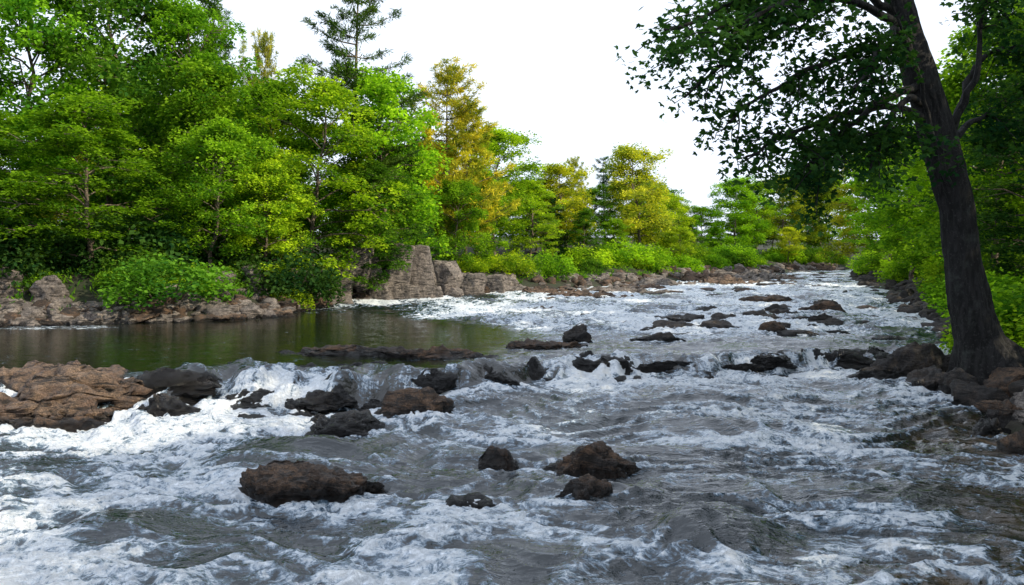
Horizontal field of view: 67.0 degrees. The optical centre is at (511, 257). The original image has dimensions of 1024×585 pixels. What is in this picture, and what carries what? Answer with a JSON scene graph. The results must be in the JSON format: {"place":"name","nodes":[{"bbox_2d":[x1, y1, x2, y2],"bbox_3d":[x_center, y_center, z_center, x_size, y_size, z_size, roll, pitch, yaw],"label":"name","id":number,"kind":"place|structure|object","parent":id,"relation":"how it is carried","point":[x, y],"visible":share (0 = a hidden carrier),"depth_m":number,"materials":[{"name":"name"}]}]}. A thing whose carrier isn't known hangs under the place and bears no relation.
{"place":"outdoors","nodes":[
{"label":"outdoors","id":0,"kind":"place"},
{"bbox_2d":[0,0,1012,239],"label":"sky","id":1,"kind":"structure","parent":0,"point":[549,68],"materials":[{"name":"white"}]},
{"bbox_2d":[0,269,1023,584],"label":"river water","id":2,"kind":"structure","parent":0,"point":[810,469],"depth_m":11.11,"materials":[{"name":"liquid"}]},
{"bbox_2d":[0,415,106,432],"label":"rock ledge","id":3,"kind":"object","parent":2,"relation":"in","point":[76,423],"visible":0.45,"depth_m":13.39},
{"bbox_2d":[0,392,113,422],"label":"rock ledge","id":4,"kind":"object","parent":2,"relation":"in","point":[86,407],"visible":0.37,"depth_m":13.98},
{"bbox_2d":[136,393,201,416],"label":"river rock","id":5,"kind":"object","parent":2,"relation":"in","point":[161,404],"visible":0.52,"depth_m":14.19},
{"bbox_2d":[122,367,221,397],"bbox_3d":[-6.807,2.511,15.434,2.007,0.687,0.914,0,0,-13],"label":"river rock","id":6,"kind":"object","parent":2,"relation":"in","point":[182,383],"visible":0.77,"depth_m":15.21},
{"bbox_2d":[238,460,384,507],"bbox_3d":[-2.342,3.083,9.751,1.336,1.027,1.703,0,0,42],"label":"river rock","id":7,"kind":"object","parent":2,"relation":"in","point":[275,483],"visible":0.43,"depth_m":9.41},
{"bbox_2d":[304,409,384,437],"bbox_3d":[-2.819,3.059,13.101,1.687,0.836,1.080,0,0,0],"label":"river rock","id":8,"kind":"object","parent":2,"relation":"in","point":[363,423],"visible":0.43,"depth_m":13.05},
{"bbox_2d":[346,345,404,356],"bbox_3d":[-2.801,2.417,18.724,2.634,0.593,0.910,0,0,0],"label":"rock ledge","id":9,"kind":"object","parent":2,"relation":"in","point":[362,351],"visible":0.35,"depth_m":18.62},
{"bbox_2d":[374,387,454,417],"bbox_3d":[-1.874,2.791,14.310,1.502,0.775,0.911,0,0,22],"label":"river rock","id":10,"kind":"object","parent":2,"relation":"in","point":[404,401],"visible":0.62,"depth_m":14.19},
{"bbox_2d":[411,368,457,394],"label":"river rock","id":11,"kind":"object","parent":2,"relation":"in","point":[439,382],"visible":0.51,"depth_m":15.91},
{"bbox_2d":[446,492,495,508],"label":"river rock","id":12,"kind":"object","parent":2,"relation":"in","point":[466,500],"visible":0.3,"depth_m":9.24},
{"bbox_2d":[478,445,519,470],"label":"river rock","id":13,"kind":"object","parent":2,"relation":"in","point":[494,458],"visible":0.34,"depth_m":10.86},
{"bbox_2d":[484,372,519,385],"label":"river rock","id":14,"kind":"object","parent":2,"relation":"in","point":[498,376],"visible":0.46,"depth_m":16.35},
{"bbox_2d":[562,324,592,342],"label":"river rock","id":15,"kind":"object","parent":2,"relation":"in","point":[579,333],"visible":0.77,"depth_m":21.45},
{"bbox_2d":[555,473,612,499],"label":"river rock","id":16,"kind":"object","parent":2,"relation":"in","point":[586,486],"visible":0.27,"depth_m":9.36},
{"bbox_2d":[547,289,633,298],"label":"rock shelf","id":17,"kind":"object","parent":2,"relation":"in","point":[586,292],"visible":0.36,"depth_m":42.47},
{"bbox_2d":[543,440,640,479],"bbox_3d":[1.026,2.972,10.581,1.525,0.910,0.916,0,0,25],"label":"river rock","id":18,"kind":"object","parent":2,"relation":"in","point":[600,460],"visible":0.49,"depth_m":10.44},
{"bbox_2d":[563,285,671,293],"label":"rock shelf","id":19,"kind":"object","parent":2,"relation":"in","point":[633,289],"visible":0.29,"depth_m":46.50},
{"bbox_2d":[630,332,685,341],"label":"river rock","id":20,"kind":"object","parent":2,"relation":"in","point":[667,336],"visible":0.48,"depth_m":21.58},
{"bbox_2d":[654,313,704,321],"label":"river rock","id":21,"kind":"object","parent":2,"relation":"in","point":[687,317],"visible":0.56,"depth_m":28.16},
{"bbox_2d":[652,320,706,327],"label":"river rock","id":22,"kind":"object","parent":2,"relation":"in","point":[668,323],"visible":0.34,"depth_m":24.91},
{"bbox_2d":[698,319,741,328],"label":"river rock","id":23,"kind":"object","parent":2,"relation":"in","point":[710,324],"visible":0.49,"depth_m":25.20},
{"bbox_2d":[694,274,757,284],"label":"rock shelf","id":24,"kind":"object","parent":2,"relation":"in","point":[725,279],"visible":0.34,"depth_m":57.44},
{"bbox_2d":[739,295,792,301],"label":"river rock","id":25,"kind":"object","parent":2,"relation":"in","point":[769,298],"visible":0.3,"depth_m":37.59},
{"bbox_2d":[798,301,845,312],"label":"river rock","id":26,"kind":"object","parent":2,"relation":"in","point":[827,305],"visible":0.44,"depth_m":31.72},
{"bbox_2d":[0,238,1023,432],"bbox_3d":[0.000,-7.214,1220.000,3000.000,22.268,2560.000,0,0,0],"label":"ground","id":27,"kind":"structure","parent":0,"point":[81,294],"depth_m":50.22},
{"bbox_2d":[0,265,32,297],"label":"boulder","id":28,"kind":"object","parent":27,"relation":"on","point":[5,283],"visible":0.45,"depth_m":28.38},
{"bbox_2d":[0,107,58,248],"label":"maple tree","id":29,"kind":"object","parent":27,"relation":"on","point":[6,117],"visible":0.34,"depth_m":30.70,"materials":[{"name":"green plant"}]},
{"bbox_2d":[29,275,69,302],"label":"boulder","id":30,"kind":"object","parent":27,"relation":"on","point":[51,288],"visible":0.41,"depth_m":28.13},
{"bbox_2d":[0,360,153,418],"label":"rock ledge","id":31,"kind":"object","parent":27,"relation":"on","point":[34,384],"visible":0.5,"depth_m":14.79,"materials":[{"name":"stone"}]},
{"bbox_2d":[0,0,158,218],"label":"maple tree","id":32,"kind":"object","parent":27,"relation":"on","point":[10,9],"visible":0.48,"depth_m":33.64,"materials":[{"name":"green plant"}]},
{"bbox_2d":[0,90,180,274],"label":"maple tree","id":33,"kind":"object","parent":27,"relation":"on","point":[96,108],"visible":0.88,"depth_m":29.52,"materials":[{"name":"green plant"}]},
{"bbox_2d":[0,0,215,235],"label":"maple tree","id":34,"kind":"object","parent":27,"relation":"on","point":[100,66],"visible":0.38,"depth_m":35.19,"materials":[{"name":"green plant"}]},
{"bbox_2d":[104,0,264,234],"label":"maple tree","id":35,"kind":"object","parent":27,"relation":"on","point":[196,20],"visible":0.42,"depth_m":37.17,"materials":[{"name":"green plant"}]},
{"bbox_2d":[143,0,253,251],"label":"hemlock tree","id":36,"kind":"object","parent":27,"relation":"on","point":[209,4],"visible":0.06,"depth_m":42.12,"materials":[{"name":"green plant"}]},
{"bbox_2d":[129,57,284,234],"bbox_3d":[-14.409,-4.009,36.447,5.954,10.469,6.140,-1,1,26],"label":"maple tree","id":37,"kind":"object","parent":27,"relation":"on","point":[195,98],"visible":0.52,"depth_m":34.99,"materials":[{"name":"green plant"}]},
{"bbox_2d":[140,115,282,266],"bbox_3d":[-12.595,-2.203,33.416,5.645,7.872,5.281,0,-2,30],"label":"maple tree","id":38,"kind":"object","parent":27,"relation":"on","point":[220,136],"visible":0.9,"depth_m":32.63,"materials":[{"name":"green plant"}]},
{"bbox_2d":[238,264,273,291],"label":"cliff rock","id":39,"kind":"object","parent":27,"relation":"on","point":[247,271],"visible":0.16,"depth_m":33.11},
{"bbox_2d":[241,27,288,220],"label":"pine tree","id":40,"kind":"object","parent":27,"relation":"on","point":[263,47],"visible":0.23,"depth_m":46.83,"materials":[{"name":"green plant"}]},
{"bbox_2d":[215,154,324,286],"bbox_3d":[-11.269,-1.355,35.047,4.996,6.832,5.084,3,2,37],"label":"maple tree","id":41,"kind":"object","parent":27,"relation":"on","point":[269,180],"visible":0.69,"depth_m":34.17,"materials":[{"name":"green plant"}]},
{"bbox_2d":[226,74,337,255],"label":"maple tree","id":42,"kind":"object","parent":27,"relation":"on","point":[267,95],"visible":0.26,"depth_m":40.59,"materials":[{"name":"green plant"}]},
{"bbox_2d":[227,60,416,279],"bbox_3d":[-9.217,-3.695,37.277,9.192,11.444,8.410,2,0,20],"label":"maple tree","id":43,"kind":"object","parent":27,"relation":"on","point":[322,95],"visible":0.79,"depth_m":37.01,"materials":[{"name":"green plant"}]},
{"bbox_2d":[323,255,356,295],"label":"cliff rock","id":44,"kind":"object","parent":27,"relation":"on","point":[347,284],"visible":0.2,"depth_m":37.63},
{"bbox_2d":[279,344,411,355],"bbox_3d":[-4.270,2.449,19.209,4.378,0.670,1.427,0,0,0],"label":"rock ledge","id":45,"kind":"object","parent":27,"relation":"on","point":[335,350],"visible":0.26,"depth_m":18.83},
{"bbox_2d":[344,246,373,288],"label":"cliff rock","id":46,"kind":"object","parent":27,"relation":"on","point":[365,257],"visible":0.41,"depth_m":38.96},
{"bbox_2d":[296,0,427,242],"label":"pine tree","id":47,"kind":"object","parent":27,"relation":"on","point":[357,20],"visible":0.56,"depth_m":41.29,"materials":[{"name":"green plant"}]},
{"bbox_2d":[304,154,433,290],"bbox_3d":[-7.139,-1.547,39.228,6.686,7.766,6.010,0,0,20],"label":"maple tree","id":48,"kind":"object","parent":27,"relation":"on","point":[376,171],"visible":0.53,"depth_m":38.58,"materials":[{"name":"green plant"}]},
{"bbox_2d":[355,256,383,293],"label":"cliff rock","id":49,"kind":"object","parent":27,"relation":"on","point":[363,288],"visible":0.12,"depth_m":39.54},
{"bbox_2d":[298,61,457,258],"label":"maple tree","id":50,"kind":"object","parent":27,"relation":"on","point":[386,94],"visible":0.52,"depth_m":41.40,"materials":[{"name":"green plant"}]},
{"bbox_2d":[368,282,393,299],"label":"cliff rock","id":51,"kind":"object","parent":27,"relation":"on","point":[385,293],"visible":0.36,"depth_m":38.95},
{"bbox_2d":[0,253,774,310],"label":"undergrowth","id":52,"kind":"object","parent":27,"relation":"on","point":[583,274],"visible":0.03,"depth_m":50.26,"materials":[{"name":"green plant"}]},
{"bbox_2d":[383,243,414,299],"bbox_3d":[-6.074,1.192,40.581,1.784,3.928,1.824,0,0,-15],"label":"cliff rock","id":53,"kind":"object","parent":27,"relation":"on","point":[396,279],"visible":0.4,"depth_m":39.86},
{"bbox_2d":[400,284,419,298],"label":"cliff rock","id":54,"kind":"object","parent":27,"relation":"on","point":[410,291],"visible":0.48,"depth_m":39.87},
{"bbox_2d":[390,143,445,260],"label":"hemlock tree","id":55,"kind":"object","parent":27,"relation":"on","point":[404,169],"visible":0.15,"depth_m":44.62,"materials":[{"name":"green plant"}]},
{"bbox_2d":[410,244,436,297],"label":"cliff rock","id":56,"kind":"object","parent":27,"relation":"on","point":[423,277],"visible":0.49,"depth_m":40.84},
{"bbox_2d":[380,343,497,358],"bbox_3d":[-1.418,2.380,18.450,3.512,0.708,1.176,0,0,0],"label":"rock ledge","id":57,"kind":"object","parent":27,"relation":"on","point":[442,351],"visible":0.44,"depth_m":18.17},
{"bbox_2d":[432,260,462,295],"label":"cliff rock","id":58,"kind":"object","parent":27,"relation":"on","point":[448,274],"visible":0.48,"depth_m":42.57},
{"bbox_2d":[386,56,517,240],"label":"pine tree","id":59,"kind":"object","parent":27,"relation":"on","point":[451,76],"visible":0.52,"depth_m":49.09,"materials":[{"name":"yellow plant"}]},
{"bbox_2d":[426,178,493,265],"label":"maple tree","id":60,"kind":"object","parent":27,"relation":"on","point":[462,188],"visible":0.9,"depth_m":46.71,"materials":[{"name":"green plant"}]},
{"bbox_2d":[425,99,520,262],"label":"pine tree","id":61,"kind":"object","parent":27,"relation":"on","point":[469,166],"visible":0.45,"depth_m":50.11,"materials":[{"name":"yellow plant"}]},
{"bbox_2d":[436,169,509,257],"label":"maple tree","id":62,"kind":"object","parent":27,"relation":"on","point":[489,248],"visible":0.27,"depth_m":52.34,"materials":[{"name":"green plant"}]},
{"bbox_2d":[460,272,485,294],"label":"cliff rock","id":63,"kind":"object","parent":27,"relation":"on","point":[473,284],"visible":0.5,"depth_m":44.65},
{"bbox_2d":[485,274,507,292],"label":"cliff rock","id":64,"kind":"object","parent":27,"relation":"on","point":[497,283],"visible":0.4,"depth_m":46.33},
{"bbox_2d":[105,348,889,422],"bbox_3d":[1.185,2.897,16.748,19.728,1.427,4.925,0,0,-10],"label":"rock ledge","id":65,"kind":"object","parent":27,"relation":"on","point":[537,371],"visible":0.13,"depth_m":16.90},
{"bbox_2d":[225,388,274,409],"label":"river rock","id":66,"kind":"object","parent":65,"relation":"on","point":[254,397],"visible":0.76,"depth_m":14.99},
{"bbox_2d":[293,389,357,411],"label":"river rock","id":67,"kind":"object","parent":65,"relation":"on","point":[318,400],"visible":1,"depth_m":15.06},
{"bbox_2d":[572,357,609,372],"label":"river rock","id":68,"kind":"object","parent":65,"relation":"on","point":[585,365],"visible":0.27,"depth_m":17.78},
{"bbox_2d":[636,360,691,372],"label":"river rock","id":69,"kind":"object","parent":65,"relation":"on","point":[659,366],"visible":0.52,"depth_m":17.93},
{"bbox_2d":[722,363,766,372],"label":"river rock","id":70,"kind":"object","parent":65,"relation":"on","point":[756,368],"visible":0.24,"depth_m":18.08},
{"bbox_2d":[750,353,797,369],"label":"river rock","id":71,"kind":"object","parent":65,"relation":"on","point":[768,361],"visible":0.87,"depth_m":18.20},
{"bbox_2d":[834,347,890,370],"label":"river rock","id":72,"kind":"object","parent":65,"relation":"on","point":[855,359],"visible":0.48,"depth_m":18.78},
{"bbox_2d":[456,125,547,254],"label":"maple tree","id":73,"kind":"object","parent":27,"relation":"on","point":[513,139],"visible":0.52,"depth_m":56.50,"materials":[{"name":"green plant"}]},
{"bbox_2d":[1,52,1018,257],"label":"forest","id":74,"kind":"object","parent":27,"relation":"on","point":[716,231],"visible":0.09,"depth_m":67.83,"materials":[{"name":"green plant"}]},
{"bbox_2d":[0,184,1023,353],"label":"shrubs","id":75,"kind":"object","parent":27,"relation":"on","point":[153,270],"visible":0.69,"depth_m":31.72,"materials":[{"name":"green plant"}]},
{"bbox_2d":[0,261,1023,422],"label":"shore stones","id":76,"kind":"object","parent":27,"relation":"on","point":[80,313],"visible":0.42,"depth_m":29.10,"materials":[{"name":"stone"}]},
{"bbox_2d":[498,179,568,256],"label":"maple tree","id":77,"kind":"object","parent":27,"relation":"on","point":[542,225],"visible":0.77,"depth_m":58.80,"materials":[{"name":"green plant"}]},
{"bbox_2d":[505,338,587,349],"bbox_3d":[0.803,2.405,20.136,2.754,0.604,1.022,0,0,0],"label":"rock ledge","id":78,"kind":"object","parent":27,"relation":"on","point":[530,344],"visible":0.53,"depth_m":19.89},
{"bbox_2d":[532,161,597,246],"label":"maple tree","id":79,"kind":"object","parent":27,"relation":"on","point":[551,172],"visible":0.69,"depth_m":63.10,"materials":[{"name":"green plant"}]},
{"bbox_2d":[558,156,600,249],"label":"pine tree","id":80,"kind":"object","parent":27,"relation":"on","point":[574,164],"visible":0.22,"depth_m":67.90,"materials":[{"name":"green plant"}]},
{"bbox_2d":[565,208,606,257],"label":"maple tree","id":81,"kind":"object","parent":27,"relation":"on","point":[584,214],"visible":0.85,"depth_m":60.87,"materials":[{"name":"green plant"}]},
{"bbox_2d":[593,155,622,243],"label":"pine tree","id":82,"kind":"object","parent":27,"relation":"on","point":[604,178],"visible":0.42,"depth_m":72.04,"materials":[{"name":"green plant"}]},
{"bbox_2d":[595,216,634,256],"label":"maple tree","id":83,"kind":"object","parent":27,"relation":"on","point":[615,227],"visible":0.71,"depth_m":65.47,"materials":[{"name":"green plant"}]},
{"bbox_2d":[602,142,678,245],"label":"maple tree","id":84,"kind":"object","parent":27,"relation":"on","point":[633,155],"visible":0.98,"depth_m":67.96,"materials":[{"name":"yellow plant"}]},
{"bbox_2d":[620,182,681,249],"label":"maple tree","id":85,"kind":"object","parent":27,"relation":"on","point":[660,240],"visible":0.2,"depth_m":71.77,"materials":[{"name":"green plant"}]},
{"bbox_2d":[619,277,695,285],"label":"rock shelf","id":86,"kind":"object","parent":27,"relation":"on","point":[659,281],"visible":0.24,"depth_m":54.91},
{"bbox_2d":[647,193,695,250],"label":"maple tree","id":87,"kind":"object","parent":27,"relation":"on","point":[677,204],"visible":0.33,"depth_m":82.88,"materials":[{"name":"green plant"}]},
{"bbox_2d":[663,226,699,261],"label":"maple tree","id":88,"kind":"object","parent":27,"relation":"on","point":[684,232],"visible":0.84,"depth_m":70.74,"materials":[{"name":"green plant"}]},
{"bbox_2d":[680,214,709,247],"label":"maple tree","id":89,"kind":"object","parent":27,"relation":"on","point":[697,223],"visible":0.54,"depth_m":87.90,"materials":[{"name":"green plant"}]},
{"bbox_2d":[683,205,727,248],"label":"maple tree","id":90,"kind":"object","parent":27,"relation":"on","point":[697,210],"visible":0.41,"depth_m":94.23,"materials":[{"name":"green plant"}]},
{"bbox_2d":[677,269,750,281],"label":"rock shelf","id":91,"kind":"object","parent":27,"relation":"on","point":[689,275],"visible":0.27,"depth_m":62.89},
{"bbox_2d":[701,174,775,248],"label":"maple tree","id":92,"kind":"object","parent":27,"relation":"on","point":[735,191],"visible":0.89,"depth_m":89.62,"materials":[{"name":"green plant"}]},
{"bbox_2d":[714,269,788,278],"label":"rock shelf","id":93,"kind":"object","parent":27,"relation":"on","point":[751,273],"visible":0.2,"depth_m":66.73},
{"bbox_2d":[726,181,790,248],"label":"maple tree","id":94,"kind":"object","parent":27,"relation":"on","point":[768,213],"visible":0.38,"depth_m":95.91,"materials":[{"name":"green plant"}]},
{"bbox_2d":[772,227,807,262],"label":"maple tree","id":95,"kind":"object","parent":27,"relation":"on","point":[786,231],"visible":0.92,"depth_m":90.50,"materials":[{"name":"green plant"}]},
{"bbox_2d":[758,174,823,244],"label":"maple tree","id":96,"kind":"object","parent":27,"relation":"on","point":[782,222],"visible":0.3,"depth_m":100.46,"materials":[{"name":"green plant"}]},
{"bbox_2d":[613,0,1023,385],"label":"maple tree","id":97,"kind":"object","parent":27,"relation":"on","point":[984,346],"visible":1,"depth_m":14.34,"materials":[{"name":"green plant"}]},
{"bbox_2d":[776,167,866,248],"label":"maple tree","id":98,"kind":"object","parent":27,"relation":"on","point":[823,243],"visible":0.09,"depth_m":106.01,"materials":[{"name":"green plant"}]},
{"bbox_2d":[815,153,911,265],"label":"maple tree","id":99,"kind":"object","parent":27,"relation":"on","point":[844,249],"visible":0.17,"depth_m":72.84,"materials":[{"name":"green plant"}]},
{"bbox_2d":[832,159,925,271],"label":"maple tree","id":100,"kind":"object","parent":27,"relation":"on","point":[871,260],"visible":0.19,"depth_m":57.73,"materials":[{"name":"green plant"}]},
{"bbox_2d":[846,341,950,379],"bbox_3d":[8.802,2.581,17.363,2.879,1.442,1.153,0,0,0],"label":"boulder","id":101,"kind":"object","parent":27,"relation":"on","point":[903,361],"visible":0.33,"depth_m":17.14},
{"bbox_2d":[843,125,969,279],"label":"maple tree","id":102,"kind":"object","parent":27,"relation":"on","point":[870,223],"visible":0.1,"depth_m":47.52,"materials":[{"name":"green plant"}]},
{"bbox_2d":[905,365,942,390],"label":"boulder","id":103,"kind":"object","parent":27,"relation":"on","point":[921,377],"visible":0.33,"depth_m":16.16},
{"bbox_2d":[858,72,1020,272],"bbox_3d":[21.250,-3.474,37.363,8.161,11.514,8.020,-2,0,-5],"label":"maple tree","id":104,"kind":"object","parent":27,"relation":"on","point":[892,236],"visible":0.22,"depth_m":38.35,"materials":[{"name":"green plant"}]},
{"bbox_2d":[931,367,977,393],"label":"boulder","id":105,"kind":"object","parent":27,"relation":"on","point":[943,380],"visible":0.41,"depth_m":15.47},
{"bbox_2d":[886,1,1023,266],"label":"maple tree","id":106,"kind":"object","parent":27,"relation":"on","point":[953,88],"visible":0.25,"depth_m":30.96,"materials":[{"name":"green plant"}]},
{"bbox_2d":[918,73,1023,278],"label":"maple tree","id":107,"kind":"object","parent":27,"relation":"on","point":[1007,245],"visible":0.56,"depth_m":25.58,"materials":[{"name":"green plant"}]},
{"bbox_2d":[949,379,1009,405],"bbox_3d":[8.884,2.820,14.646,1.210,0.951,1.108,0,0,44],"label":"boulder","id":108,"kind":"object","parent":27,"relation":"on","point":[963,393],"visible":0.27,"depth_m":14.49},
{"bbox_2d":[971,417,1010,435],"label":"boulder","id":109,"kind":"object","parent":27,"relation":"on","point":[986,426],"visible":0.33,"depth_m":12.92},
{"bbox_2d":[968,0,1023,267],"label":"hemlock tree","id":110,"kind":"object","parent":27,"relation":"on","point":[1004,162],"visible":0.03,"depth_m":33.93,"materials":[{"name":"green plant"}]},
{"bbox_2d":[973,399,1023,417],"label":"boulder","id":111,"kind":"object","parent":27,"relation":"on","point":[1006,407],"visible":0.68,"depth_m":13.54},
{"bbox_2d":[981,365,1023,396],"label":"boulder","id":112,"kind":"object","parent":27,"relation":"on","point":[1002,378],"visible":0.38,"depth_m":14.76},
{"bbox_2d":[985,8,1023,195],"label":"maple tree","id":113,"kind":"object","parent":27,"relation":"on","point":[1020,21],"visible":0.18,"depth_m":23.82,"materials":[{"name":"green plant"}]},
{"bbox_2d":[996,429,1023,454],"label":"boulder","id":114,"kind":"object","parent":27,"relation":"on","point":[1012,443],"visible":0.46,"depth_m":11.46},
{"bbox_2d":[997,389,1023,433],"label":"boulder","id":115,"kind":"object","parent":27,"relation":"on","point":[1018,397],"visible":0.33,"depth_m":13.38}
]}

